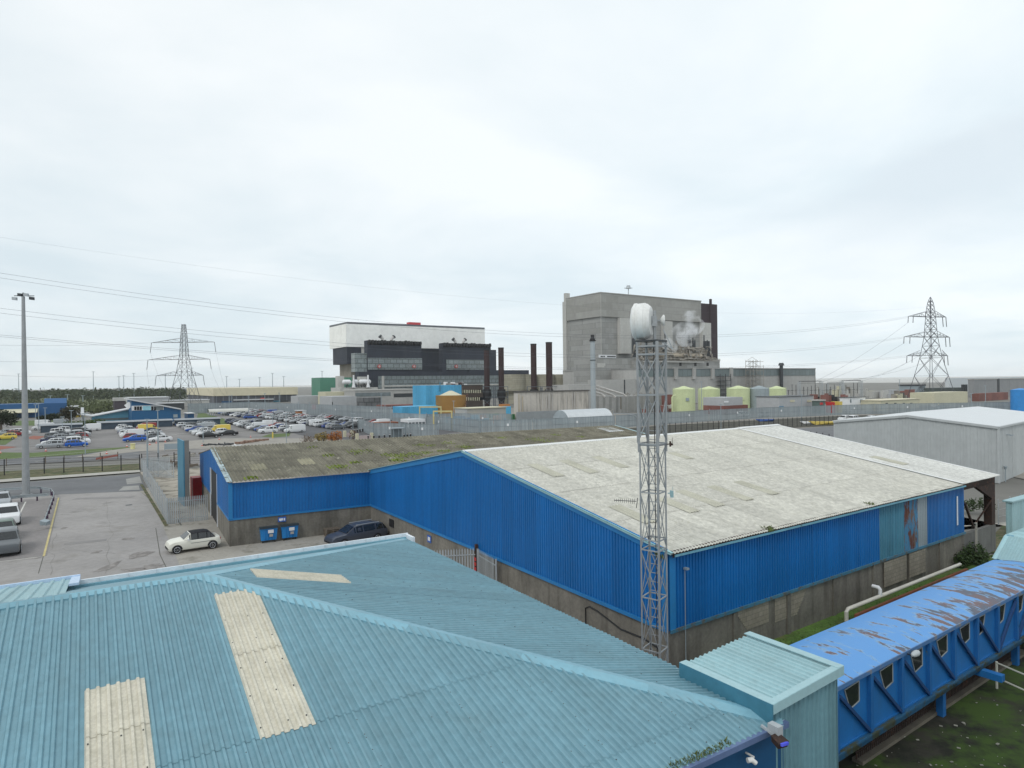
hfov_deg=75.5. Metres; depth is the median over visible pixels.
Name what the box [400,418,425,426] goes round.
white gatehouse
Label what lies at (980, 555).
bush
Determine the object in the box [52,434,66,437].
parked car
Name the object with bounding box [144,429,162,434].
parked car
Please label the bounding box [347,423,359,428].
parked car
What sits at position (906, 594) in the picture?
pipe
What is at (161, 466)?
gate brace
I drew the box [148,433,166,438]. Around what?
parked car
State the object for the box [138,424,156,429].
parked van
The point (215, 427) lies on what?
parked van
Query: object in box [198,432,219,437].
parked car
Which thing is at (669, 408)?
plant yard
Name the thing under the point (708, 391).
storage tank
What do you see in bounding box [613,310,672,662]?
lattice mast
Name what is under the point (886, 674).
window frame
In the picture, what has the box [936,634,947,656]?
window frame
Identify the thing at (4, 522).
parked car
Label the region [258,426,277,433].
parked car
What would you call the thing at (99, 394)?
woodland
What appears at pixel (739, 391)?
storage tank
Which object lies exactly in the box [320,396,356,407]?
grey workshop
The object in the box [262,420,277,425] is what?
parked van
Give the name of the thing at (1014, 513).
pale container
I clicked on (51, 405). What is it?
blue shed
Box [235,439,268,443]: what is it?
timber pile
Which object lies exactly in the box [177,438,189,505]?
screen panel
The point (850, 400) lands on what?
white cabin
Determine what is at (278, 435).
lawn
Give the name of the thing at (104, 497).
tarmac patch
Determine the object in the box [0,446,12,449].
red surfacing
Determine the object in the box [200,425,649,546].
mossy roof shed
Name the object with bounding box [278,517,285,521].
wall sign
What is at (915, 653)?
bridge lamp
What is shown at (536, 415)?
grey annex
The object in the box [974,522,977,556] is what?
concrete post
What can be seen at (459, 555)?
alley gate
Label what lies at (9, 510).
parked car
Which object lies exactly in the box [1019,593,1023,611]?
window frame
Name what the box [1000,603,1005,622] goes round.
window frame
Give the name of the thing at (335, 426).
parked car
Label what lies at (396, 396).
glazed workshop
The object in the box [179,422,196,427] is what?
parked car
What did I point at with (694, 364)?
boiler annexe
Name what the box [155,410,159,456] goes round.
lamp column
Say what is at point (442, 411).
height barrier
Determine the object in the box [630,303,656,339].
drum dish
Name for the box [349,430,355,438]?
autumn shrub
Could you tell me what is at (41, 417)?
conifer tree
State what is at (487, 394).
chimney
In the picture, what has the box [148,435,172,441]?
parked car
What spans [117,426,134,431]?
parked car
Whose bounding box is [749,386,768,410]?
storage tank
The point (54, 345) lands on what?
power cable
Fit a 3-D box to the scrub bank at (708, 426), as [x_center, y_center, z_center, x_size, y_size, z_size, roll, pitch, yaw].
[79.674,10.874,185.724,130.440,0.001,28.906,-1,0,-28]
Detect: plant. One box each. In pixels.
[376,404,412,408]
[443,382,466,385]
[499,404,510,413]
[810,393,862,403]
[816,386,868,396]
[831,401,841,412]
[891,391,906,397]
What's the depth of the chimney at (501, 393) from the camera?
328.75 m
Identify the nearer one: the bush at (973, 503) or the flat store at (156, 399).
the bush at (973, 503)
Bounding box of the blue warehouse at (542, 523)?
[369,424,999,667]
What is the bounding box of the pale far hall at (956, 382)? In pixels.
[945,377,1023,386]
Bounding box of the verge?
[0,464,140,478]
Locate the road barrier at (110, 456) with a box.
[96,454,117,459]
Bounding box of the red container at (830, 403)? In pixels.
[826,402,834,412]
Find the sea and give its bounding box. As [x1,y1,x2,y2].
[50,376,1023,389]
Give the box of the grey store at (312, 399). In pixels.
[291,395,317,404]
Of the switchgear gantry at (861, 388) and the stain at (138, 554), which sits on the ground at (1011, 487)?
the switchgear gantry at (861, 388)
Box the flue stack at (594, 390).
[589,335,625,408]
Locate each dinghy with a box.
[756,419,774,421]
[808,421,833,424]
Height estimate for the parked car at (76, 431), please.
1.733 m
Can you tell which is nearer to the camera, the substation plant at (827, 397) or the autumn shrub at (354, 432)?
the autumn shrub at (354, 432)
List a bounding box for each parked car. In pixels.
[0,429,9,434]
[0,433,16,438]
[0,491,11,503]
[0,502,20,523]
[0,518,15,526]
[0,526,21,553]
[6,430,21,435]
[9,428,30,433]
[35,440,63,448]
[40,436,63,441]
[41,438,63,442]
[44,432,67,437]
[50,428,70,431]
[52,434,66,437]
[57,426,70,429]
[64,440,87,447]
[65,436,90,442]
[68,434,87,437]
[69,430,90,435]
[71,427,91,432]
[75,432,87,436]
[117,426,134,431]
[122,434,145,441]
[123,433,137,437]
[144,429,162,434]
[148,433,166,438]
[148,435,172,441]
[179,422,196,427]
[185,426,204,430]
[191,428,211,434]
[195,430,214,435]
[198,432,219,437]
[215,428,227,432]
[217,430,238,435]
[243,415,256,418]
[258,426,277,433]
[313,421,324,425]
[324,519,387,543]
[329,424,345,429]
[341,421,356,427]
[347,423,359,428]
[353,417,363,422]
[838,415,848,419]
[847,415,859,418]
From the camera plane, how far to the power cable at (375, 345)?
186.23 m
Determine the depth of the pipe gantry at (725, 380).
362.95 m
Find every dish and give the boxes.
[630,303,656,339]
[657,315,664,325]
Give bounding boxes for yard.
[140,477,328,564]
[352,408,1023,478]
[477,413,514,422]
[609,404,671,412]
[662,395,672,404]
[964,517,1005,528]
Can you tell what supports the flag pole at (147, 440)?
on the light slab at (168, 486)
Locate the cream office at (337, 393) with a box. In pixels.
[318,391,343,403]
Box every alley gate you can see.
[434,548,477,571]
[478,549,496,580]
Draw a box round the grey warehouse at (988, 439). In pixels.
[833,406,1023,482]
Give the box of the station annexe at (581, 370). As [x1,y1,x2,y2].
[574,355,719,384]
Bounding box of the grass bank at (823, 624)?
[773,555,993,644]
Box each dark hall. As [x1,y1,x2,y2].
[900,384,925,391]
[924,387,960,391]
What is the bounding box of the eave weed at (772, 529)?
[760,525,774,531]
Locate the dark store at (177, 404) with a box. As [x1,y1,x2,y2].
[156,402,184,408]
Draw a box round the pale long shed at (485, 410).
[455,406,505,419]
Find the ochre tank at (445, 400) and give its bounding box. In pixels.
[436,391,466,415]
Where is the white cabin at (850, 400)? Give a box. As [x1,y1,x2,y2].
[838,397,864,410]
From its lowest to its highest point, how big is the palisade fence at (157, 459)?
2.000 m
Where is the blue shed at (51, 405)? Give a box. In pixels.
[0,398,66,417]
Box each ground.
[0,382,1023,565]
[838,643,1023,767]
[990,525,1005,552]
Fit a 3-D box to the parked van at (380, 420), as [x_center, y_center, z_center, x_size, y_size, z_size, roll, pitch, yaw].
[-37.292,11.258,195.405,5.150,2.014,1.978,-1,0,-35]
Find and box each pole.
[144,419,149,473]
[683,567,689,659]
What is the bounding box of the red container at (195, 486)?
[190,476,201,500]
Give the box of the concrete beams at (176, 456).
[160,454,194,459]
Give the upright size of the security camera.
0.156 m
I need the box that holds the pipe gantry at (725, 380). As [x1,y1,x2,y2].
[716,374,730,396]
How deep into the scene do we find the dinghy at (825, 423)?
176.45 m
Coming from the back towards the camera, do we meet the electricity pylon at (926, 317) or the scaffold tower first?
the scaffold tower
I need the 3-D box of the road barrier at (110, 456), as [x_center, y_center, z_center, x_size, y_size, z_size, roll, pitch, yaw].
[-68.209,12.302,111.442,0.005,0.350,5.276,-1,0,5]
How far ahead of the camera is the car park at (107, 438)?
160.79 m
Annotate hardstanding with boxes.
[0,491,178,584]
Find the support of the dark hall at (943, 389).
on the ground at (1011, 487)
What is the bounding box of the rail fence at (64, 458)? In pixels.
[6,452,117,465]
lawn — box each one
[0,438,12,444]
[13,420,52,425]
[197,413,226,424]
[262,433,289,436]
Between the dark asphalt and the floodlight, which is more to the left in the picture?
the dark asphalt
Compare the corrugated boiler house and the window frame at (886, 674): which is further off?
the corrugated boiler house
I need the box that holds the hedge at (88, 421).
[63,419,105,425]
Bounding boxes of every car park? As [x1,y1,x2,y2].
[0,413,458,450]
[251,409,493,439]
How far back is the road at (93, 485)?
84.14 m
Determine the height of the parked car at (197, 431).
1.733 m
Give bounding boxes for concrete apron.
[119,485,139,490]
[126,476,141,483]
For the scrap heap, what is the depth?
138.02 m
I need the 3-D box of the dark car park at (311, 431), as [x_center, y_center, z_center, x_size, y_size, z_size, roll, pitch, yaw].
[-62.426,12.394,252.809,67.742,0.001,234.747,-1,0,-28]
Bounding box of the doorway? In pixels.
[211,468,216,522]
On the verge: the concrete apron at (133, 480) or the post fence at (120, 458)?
the post fence at (120, 458)
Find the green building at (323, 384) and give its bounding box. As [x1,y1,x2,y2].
[311,377,351,394]
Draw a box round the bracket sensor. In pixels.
[668,490,673,497]
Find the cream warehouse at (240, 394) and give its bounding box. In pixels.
[187,387,297,402]
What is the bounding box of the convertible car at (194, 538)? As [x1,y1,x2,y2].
[165,529,220,553]
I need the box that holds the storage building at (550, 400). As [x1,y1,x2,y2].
[512,386,608,419]
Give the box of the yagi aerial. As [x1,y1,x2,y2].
[614,498,637,507]
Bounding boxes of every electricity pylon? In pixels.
[147,324,215,402]
[903,297,953,397]
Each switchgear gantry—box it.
[797,381,822,394]
[841,380,862,396]
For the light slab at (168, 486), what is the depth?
82.17 m
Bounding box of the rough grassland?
[0,397,111,406]
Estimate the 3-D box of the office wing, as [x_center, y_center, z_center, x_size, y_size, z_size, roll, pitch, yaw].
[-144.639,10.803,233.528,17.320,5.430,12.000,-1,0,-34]
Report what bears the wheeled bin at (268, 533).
on the yard at (223, 549)
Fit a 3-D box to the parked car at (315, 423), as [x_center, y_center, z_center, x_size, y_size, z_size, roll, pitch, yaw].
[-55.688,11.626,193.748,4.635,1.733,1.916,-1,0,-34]
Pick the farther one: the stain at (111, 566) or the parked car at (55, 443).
the parked car at (55, 443)
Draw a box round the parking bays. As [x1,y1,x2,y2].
[0,498,59,560]
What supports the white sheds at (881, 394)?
on the ground at (1011, 487)
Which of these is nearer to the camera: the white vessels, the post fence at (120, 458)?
the post fence at (120, 458)
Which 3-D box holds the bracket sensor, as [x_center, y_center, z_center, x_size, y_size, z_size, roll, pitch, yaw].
[5.277,3.598,22.014,0.192,0.360,0.055,-1,0,0]
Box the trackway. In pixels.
[1,432,615,484]
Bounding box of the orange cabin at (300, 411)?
[294,410,305,413]
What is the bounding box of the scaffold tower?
[745,357,763,387]
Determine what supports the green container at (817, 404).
on the service yard at (1021, 475)
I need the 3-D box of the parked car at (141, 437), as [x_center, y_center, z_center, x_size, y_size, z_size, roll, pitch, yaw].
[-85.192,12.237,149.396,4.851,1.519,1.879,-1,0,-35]
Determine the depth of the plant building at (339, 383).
425.83 m
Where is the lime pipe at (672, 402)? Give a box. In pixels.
[671,395,675,411]
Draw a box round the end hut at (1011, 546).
[992,528,1023,561]
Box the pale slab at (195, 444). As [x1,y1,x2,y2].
[78,438,330,456]
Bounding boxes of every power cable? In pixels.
[1,237,878,312]
[1,308,899,354]
[3,273,907,335]
[3,313,900,357]
[4,278,902,337]
[6,335,899,368]
[9,337,901,369]
[17,343,138,345]
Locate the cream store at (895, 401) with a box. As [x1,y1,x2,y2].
[861,398,920,410]
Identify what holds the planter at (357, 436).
on the car park at (107, 438)
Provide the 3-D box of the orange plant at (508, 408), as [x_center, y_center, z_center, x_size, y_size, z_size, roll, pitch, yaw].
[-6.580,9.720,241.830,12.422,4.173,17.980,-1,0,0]
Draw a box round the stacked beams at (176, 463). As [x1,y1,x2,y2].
[166,460,197,467]
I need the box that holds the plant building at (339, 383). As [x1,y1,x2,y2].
[331,376,377,391]
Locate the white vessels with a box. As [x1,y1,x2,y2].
[342,375,372,387]
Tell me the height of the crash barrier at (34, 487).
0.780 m
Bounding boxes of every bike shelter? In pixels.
[39,422,82,432]
[96,420,133,429]
[133,419,172,427]
[174,417,220,425]
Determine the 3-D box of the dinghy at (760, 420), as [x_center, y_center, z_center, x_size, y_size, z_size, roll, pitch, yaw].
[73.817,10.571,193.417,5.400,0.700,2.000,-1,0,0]
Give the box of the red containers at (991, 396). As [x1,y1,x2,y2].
[972,392,1007,400]
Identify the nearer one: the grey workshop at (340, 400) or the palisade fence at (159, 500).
the palisade fence at (159, 500)
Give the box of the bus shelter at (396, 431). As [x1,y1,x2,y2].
[391,427,404,436]
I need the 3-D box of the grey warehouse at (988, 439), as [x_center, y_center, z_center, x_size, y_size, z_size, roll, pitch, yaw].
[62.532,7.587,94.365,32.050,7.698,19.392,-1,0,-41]
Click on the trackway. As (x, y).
(153, 454)
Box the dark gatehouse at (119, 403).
[112,397,125,409]
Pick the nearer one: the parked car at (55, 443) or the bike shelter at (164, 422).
the parked car at (55, 443)
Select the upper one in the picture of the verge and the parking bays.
the verge
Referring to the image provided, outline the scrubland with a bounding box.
[0,398,178,413]
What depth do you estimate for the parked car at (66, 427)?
180.50 m
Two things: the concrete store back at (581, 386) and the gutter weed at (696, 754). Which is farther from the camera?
the concrete store back at (581, 386)
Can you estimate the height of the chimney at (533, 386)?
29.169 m
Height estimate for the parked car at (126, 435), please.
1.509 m
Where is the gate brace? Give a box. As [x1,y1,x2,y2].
[145,463,172,476]
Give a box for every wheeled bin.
[259,525,277,542]
[280,523,298,540]
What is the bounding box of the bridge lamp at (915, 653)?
[907,650,920,656]
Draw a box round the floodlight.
[760,721,788,748]
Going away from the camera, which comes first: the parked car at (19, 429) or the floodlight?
the floodlight
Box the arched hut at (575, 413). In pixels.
[553,408,611,423]
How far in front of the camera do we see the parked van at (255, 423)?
183.95 m
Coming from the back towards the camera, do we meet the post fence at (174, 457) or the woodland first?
the woodland
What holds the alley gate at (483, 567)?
on the side alley
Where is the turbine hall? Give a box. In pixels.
[563,363,815,402]
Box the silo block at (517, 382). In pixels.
[504,374,562,403]
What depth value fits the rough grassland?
615.98 m
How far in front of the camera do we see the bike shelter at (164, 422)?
202.00 m
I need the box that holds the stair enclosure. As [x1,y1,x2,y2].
[679,631,843,767]
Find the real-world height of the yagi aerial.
0.370 m
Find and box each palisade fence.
[141,456,169,470]
[143,462,207,523]
[852,645,1023,765]
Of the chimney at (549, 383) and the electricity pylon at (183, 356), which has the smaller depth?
the chimney at (549, 383)
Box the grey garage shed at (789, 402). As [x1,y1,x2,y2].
[755,395,813,413]
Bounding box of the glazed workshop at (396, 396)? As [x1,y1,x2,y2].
[343,389,412,404]
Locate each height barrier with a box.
[419,406,441,416]
[433,411,451,429]
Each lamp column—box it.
[36,403,40,431]
[82,413,87,454]
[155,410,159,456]
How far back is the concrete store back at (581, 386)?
285.31 m
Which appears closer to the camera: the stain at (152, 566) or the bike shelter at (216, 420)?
the stain at (152, 566)
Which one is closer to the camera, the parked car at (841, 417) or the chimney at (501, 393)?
the parked car at (841, 417)
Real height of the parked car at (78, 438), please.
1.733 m
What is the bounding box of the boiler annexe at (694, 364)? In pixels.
[631,361,718,367]
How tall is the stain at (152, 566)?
0.001 m
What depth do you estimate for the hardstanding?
53.93 m
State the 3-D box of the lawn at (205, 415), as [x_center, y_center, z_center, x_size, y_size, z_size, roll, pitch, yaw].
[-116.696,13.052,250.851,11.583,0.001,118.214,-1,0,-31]
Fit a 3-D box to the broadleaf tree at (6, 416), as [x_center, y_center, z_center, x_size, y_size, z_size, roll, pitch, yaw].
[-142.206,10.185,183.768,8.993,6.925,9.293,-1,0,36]
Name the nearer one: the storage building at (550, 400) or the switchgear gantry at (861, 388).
the storage building at (550, 400)
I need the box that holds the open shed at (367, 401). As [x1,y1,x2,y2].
[356,397,381,407]
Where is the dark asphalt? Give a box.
[0,451,139,464]
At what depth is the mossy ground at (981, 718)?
22.88 m
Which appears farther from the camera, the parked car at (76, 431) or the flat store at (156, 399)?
the flat store at (156, 399)
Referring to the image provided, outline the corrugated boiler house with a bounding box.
[596,392,661,412]
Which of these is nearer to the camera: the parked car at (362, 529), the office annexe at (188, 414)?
the parked car at (362, 529)
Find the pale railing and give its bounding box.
[995,661,1023,690]
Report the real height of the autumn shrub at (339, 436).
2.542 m
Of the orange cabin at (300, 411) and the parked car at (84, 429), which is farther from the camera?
the orange cabin at (300, 411)
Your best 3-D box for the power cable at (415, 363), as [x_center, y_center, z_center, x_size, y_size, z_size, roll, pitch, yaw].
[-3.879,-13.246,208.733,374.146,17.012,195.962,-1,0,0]
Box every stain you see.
[94,560,121,571]
[121,568,147,571]
[129,551,153,558]
[141,563,163,568]
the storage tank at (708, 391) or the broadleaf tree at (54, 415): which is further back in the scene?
the storage tank at (708, 391)
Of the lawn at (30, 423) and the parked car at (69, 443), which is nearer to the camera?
the parked car at (69, 443)
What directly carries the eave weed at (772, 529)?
on the blue warehouse at (542, 523)
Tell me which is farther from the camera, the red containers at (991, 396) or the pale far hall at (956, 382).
the pale far hall at (956, 382)
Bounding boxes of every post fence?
[0,454,139,474]
[141,451,199,467]
[664,416,837,432]
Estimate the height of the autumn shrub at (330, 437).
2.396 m
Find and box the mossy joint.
[140,484,167,525]
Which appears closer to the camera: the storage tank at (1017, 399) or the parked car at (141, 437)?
the parked car at (141, 437)
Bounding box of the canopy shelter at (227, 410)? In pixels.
[207,408,249,415]
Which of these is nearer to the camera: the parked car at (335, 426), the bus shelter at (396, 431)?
the bus shelter at (396, 431)
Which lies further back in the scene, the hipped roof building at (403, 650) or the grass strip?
the grass strip
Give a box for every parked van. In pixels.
[32,422,52,429]
[35,420,54,424]
[53,419,68,423]
[82,423,100,430]
[119,429,143,436]
[136,422,156,428]
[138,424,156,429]
[201,422,217,427]
[211,424,230,431]
[246,422,266,429]
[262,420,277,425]
[284,424,305,432]
[309,419,323,425]
[376,419,391,421]
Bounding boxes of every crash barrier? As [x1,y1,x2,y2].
[0,486,53,496]
[11,493,47,501]
[44,494,53,518]
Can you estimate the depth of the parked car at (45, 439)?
147.66 m
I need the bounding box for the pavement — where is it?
[0,470,139,481]
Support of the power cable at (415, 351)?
attached to the electricity pylon at (926, 317)
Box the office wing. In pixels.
[77,407,128,420]
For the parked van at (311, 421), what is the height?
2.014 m
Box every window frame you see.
[844,681,859,707]
[879,663,892,688]
[911,647,922,672]
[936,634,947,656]
[959,622,969,642]
[979,614,984,633]
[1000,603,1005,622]
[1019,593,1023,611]
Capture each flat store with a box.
[125,396,169,403]
[162,399,209,405]
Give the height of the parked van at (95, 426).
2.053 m
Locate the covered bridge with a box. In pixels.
[789,559,1023,761]
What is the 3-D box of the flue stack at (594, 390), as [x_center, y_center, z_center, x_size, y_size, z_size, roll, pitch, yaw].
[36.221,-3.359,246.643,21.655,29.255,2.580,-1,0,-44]
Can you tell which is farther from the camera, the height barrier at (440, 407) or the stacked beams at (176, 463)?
the height barrier at (440, 407)
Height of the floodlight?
0.340 m
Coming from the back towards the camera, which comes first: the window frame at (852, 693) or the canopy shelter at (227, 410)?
the canopy shelter at (227, 410)
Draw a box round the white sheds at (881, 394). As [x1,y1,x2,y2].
[869,389,914,397]
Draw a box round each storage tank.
[673,386,694,411]
[698,386,719,409]
[726,386,749,407]
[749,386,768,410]
[767,386,786,395]
[1010,388,1023,410]
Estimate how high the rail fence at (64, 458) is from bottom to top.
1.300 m
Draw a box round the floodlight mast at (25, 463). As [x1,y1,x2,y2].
[12,293,34,494]
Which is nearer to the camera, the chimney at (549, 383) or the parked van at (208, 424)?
the parked van at (208, 424)
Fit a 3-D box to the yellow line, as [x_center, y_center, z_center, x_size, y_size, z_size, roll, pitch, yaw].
[-43.014,12.812,61.944,0.140,0.001,30.890,-1,0,-33]
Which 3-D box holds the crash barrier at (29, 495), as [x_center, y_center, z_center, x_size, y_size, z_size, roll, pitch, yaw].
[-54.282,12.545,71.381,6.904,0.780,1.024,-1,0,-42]
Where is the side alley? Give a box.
[265,547,303,552]
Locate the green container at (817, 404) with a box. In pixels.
[811,399,825,413]
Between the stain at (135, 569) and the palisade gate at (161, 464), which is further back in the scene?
the palisade gate at (161, 464)
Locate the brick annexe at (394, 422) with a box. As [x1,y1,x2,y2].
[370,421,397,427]
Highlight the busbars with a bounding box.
[788,383,862,398]
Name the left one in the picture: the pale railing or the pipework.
the pipework
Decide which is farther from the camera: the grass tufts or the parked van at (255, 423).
the parked van at (255, 423)
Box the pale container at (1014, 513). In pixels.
[1002,495,1023,533]
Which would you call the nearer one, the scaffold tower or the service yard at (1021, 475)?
the service yard at (1021, 475)
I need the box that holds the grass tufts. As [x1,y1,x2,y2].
[780,573,952,644]
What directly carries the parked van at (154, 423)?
on the car park at (107, 438)
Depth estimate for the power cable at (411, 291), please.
192.81 m
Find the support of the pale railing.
on the mossy ground at (981, 718)
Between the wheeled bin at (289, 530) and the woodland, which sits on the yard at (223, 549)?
the wheeled bin at (289, 530)
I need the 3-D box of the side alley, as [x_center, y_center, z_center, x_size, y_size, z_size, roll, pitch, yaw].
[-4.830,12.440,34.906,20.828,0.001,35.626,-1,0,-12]
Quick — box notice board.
[164,443,176,450]
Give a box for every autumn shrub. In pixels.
[318,432,327,440]
[326,432,335,440]
[331,431,342,440]
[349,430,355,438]
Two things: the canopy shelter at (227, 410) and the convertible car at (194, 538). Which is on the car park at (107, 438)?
the canopy shelter at (227, 410)
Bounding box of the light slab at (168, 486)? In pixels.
[140,468,211,519]
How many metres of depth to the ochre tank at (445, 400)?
244.78 m
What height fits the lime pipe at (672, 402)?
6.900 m
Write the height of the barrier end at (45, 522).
0.500 m
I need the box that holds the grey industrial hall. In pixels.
[967,378,1023,396]
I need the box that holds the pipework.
[631,333,716,360]
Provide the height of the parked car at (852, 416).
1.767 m
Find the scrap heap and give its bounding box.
[201,442,233,445]
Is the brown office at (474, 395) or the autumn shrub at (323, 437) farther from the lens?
the brown office at (474, 395)
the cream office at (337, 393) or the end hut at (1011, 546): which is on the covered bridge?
the end hut at (1011, 546)
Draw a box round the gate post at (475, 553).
[474,544,477,570]
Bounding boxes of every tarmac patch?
[64,539,106,544]
[72,496,134,499]
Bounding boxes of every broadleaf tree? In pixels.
[0,409,19,429]
[45,413,62,418]
[58,406,80,422]
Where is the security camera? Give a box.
[745,752,757,764]
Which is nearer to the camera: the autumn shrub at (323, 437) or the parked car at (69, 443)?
the parked car at (69, 443)
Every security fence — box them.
[188,401,391,418]
[358,418,438,436]
[391,412,510,425]
[426,401,1009,432]
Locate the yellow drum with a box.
[130,443,135,448]
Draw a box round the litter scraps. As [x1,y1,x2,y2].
[856,700,1023,766]
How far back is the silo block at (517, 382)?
374.09 m
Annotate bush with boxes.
[952,540,992,567]
[964,497,997,511]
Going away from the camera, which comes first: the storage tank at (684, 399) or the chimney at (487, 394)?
the storage tank at (684, 399)
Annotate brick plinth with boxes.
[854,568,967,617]
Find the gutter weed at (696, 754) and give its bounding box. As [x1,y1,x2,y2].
[665,737,731,767]
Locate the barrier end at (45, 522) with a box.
[39,519,49,525]
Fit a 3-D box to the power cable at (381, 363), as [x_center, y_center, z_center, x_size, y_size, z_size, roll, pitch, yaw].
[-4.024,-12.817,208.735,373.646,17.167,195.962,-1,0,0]
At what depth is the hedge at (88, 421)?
211.07 m
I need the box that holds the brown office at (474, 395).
[461,385,484,406]
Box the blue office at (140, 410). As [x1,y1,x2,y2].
[124,398,180,421]
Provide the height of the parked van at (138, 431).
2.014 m
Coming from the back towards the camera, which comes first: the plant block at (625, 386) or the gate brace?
the plant block at (625, 386)
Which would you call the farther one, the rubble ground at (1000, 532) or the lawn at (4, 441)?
the lawn at (4, 441)
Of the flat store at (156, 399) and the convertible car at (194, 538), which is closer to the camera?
the convertible car at (194, 538)
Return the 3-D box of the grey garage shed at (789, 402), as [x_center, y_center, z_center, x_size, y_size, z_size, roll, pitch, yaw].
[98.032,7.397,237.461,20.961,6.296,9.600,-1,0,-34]
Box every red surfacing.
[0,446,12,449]
[29,436,43,438]
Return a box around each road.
[0,474,144,498]
[799,426,833,451]
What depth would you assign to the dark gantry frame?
411.05 m
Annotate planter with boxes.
[343,430,353,436]
[355,433,372,438]
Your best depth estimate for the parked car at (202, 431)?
162.21 m
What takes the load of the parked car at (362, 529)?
on the yard at (223, 549)
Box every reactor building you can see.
[329,322,528,397]
[562,285,717,369]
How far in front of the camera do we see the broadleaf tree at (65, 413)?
208.81 m
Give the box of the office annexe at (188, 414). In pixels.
[183,412,194,417]
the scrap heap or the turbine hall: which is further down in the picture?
the scrap heap
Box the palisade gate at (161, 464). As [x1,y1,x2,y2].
[143,461,173,477]
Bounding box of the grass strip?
[0,447,129,458]
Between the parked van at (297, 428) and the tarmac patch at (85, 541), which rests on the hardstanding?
the tarmac patch at (85, 541)
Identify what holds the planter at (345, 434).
on the car park at (107, 438)
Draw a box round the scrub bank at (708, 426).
[629,415,877,434]
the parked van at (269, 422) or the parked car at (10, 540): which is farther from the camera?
the parked van at (269, 422)
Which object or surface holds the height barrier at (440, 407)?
on the car park at (107, 438)
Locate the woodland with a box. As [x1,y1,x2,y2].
[0,387,187,401]
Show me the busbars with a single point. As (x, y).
(853, 389)
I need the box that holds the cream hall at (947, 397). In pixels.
[910,391,967,404]
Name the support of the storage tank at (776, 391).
on the ground at (1011, 487)
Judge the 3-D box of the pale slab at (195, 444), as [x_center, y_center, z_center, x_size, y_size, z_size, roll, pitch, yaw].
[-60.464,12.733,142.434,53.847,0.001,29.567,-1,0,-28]
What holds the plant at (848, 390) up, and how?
on the ground at (1011, 487)
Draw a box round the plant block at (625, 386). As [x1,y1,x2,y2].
[588,379,636,395]
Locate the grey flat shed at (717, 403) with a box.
[703,397,747,413]
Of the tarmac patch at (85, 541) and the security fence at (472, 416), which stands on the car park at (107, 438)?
the security fence at (472, 416)
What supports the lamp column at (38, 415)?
on the car park at (107, 438)
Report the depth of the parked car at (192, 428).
177.77 m
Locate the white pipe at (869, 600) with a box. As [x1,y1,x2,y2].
[844,563,961,621]
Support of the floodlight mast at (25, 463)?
on the road at (93, 485)
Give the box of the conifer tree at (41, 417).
[36,415,53,420]
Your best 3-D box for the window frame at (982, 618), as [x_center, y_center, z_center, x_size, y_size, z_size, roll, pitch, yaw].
[18.551,9.546,26.156,0.797,0.754,0.028,-1,0,-35]
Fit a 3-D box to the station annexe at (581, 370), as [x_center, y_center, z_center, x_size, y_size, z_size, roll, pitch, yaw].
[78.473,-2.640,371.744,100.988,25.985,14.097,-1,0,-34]
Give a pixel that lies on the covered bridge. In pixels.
(956, 630)
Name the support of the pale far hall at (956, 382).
on the ground at (1011, 487)
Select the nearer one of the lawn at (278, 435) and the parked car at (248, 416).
the lawn at (278, 435)
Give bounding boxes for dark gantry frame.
[961,384,967,390]
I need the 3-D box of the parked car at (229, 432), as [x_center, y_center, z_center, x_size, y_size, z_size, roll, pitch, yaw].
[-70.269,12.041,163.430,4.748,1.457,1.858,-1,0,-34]
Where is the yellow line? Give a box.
[43,498,58,555]
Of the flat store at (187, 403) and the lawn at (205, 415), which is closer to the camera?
the lawn at (205, 415)
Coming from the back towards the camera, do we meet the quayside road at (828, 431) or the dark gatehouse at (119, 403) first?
the dark gatehouse at (119, 403)
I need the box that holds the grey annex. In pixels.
[516,410,558,422]
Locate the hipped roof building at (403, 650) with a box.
[0,533,788,767]
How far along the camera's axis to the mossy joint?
68.63 m
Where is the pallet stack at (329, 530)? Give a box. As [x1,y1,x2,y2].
[323,527,340,535]
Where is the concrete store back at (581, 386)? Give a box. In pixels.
[552,384,596,408]
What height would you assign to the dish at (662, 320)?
0.380 m
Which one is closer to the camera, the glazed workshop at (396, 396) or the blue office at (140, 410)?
the blue office at (140, 410)
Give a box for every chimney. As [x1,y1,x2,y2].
[483,350,493,406]
[495,347,507,405]
[527,344,540,390]
[541,342,556,390]
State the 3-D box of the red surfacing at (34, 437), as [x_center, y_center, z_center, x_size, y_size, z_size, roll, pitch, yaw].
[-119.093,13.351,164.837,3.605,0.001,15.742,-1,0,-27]

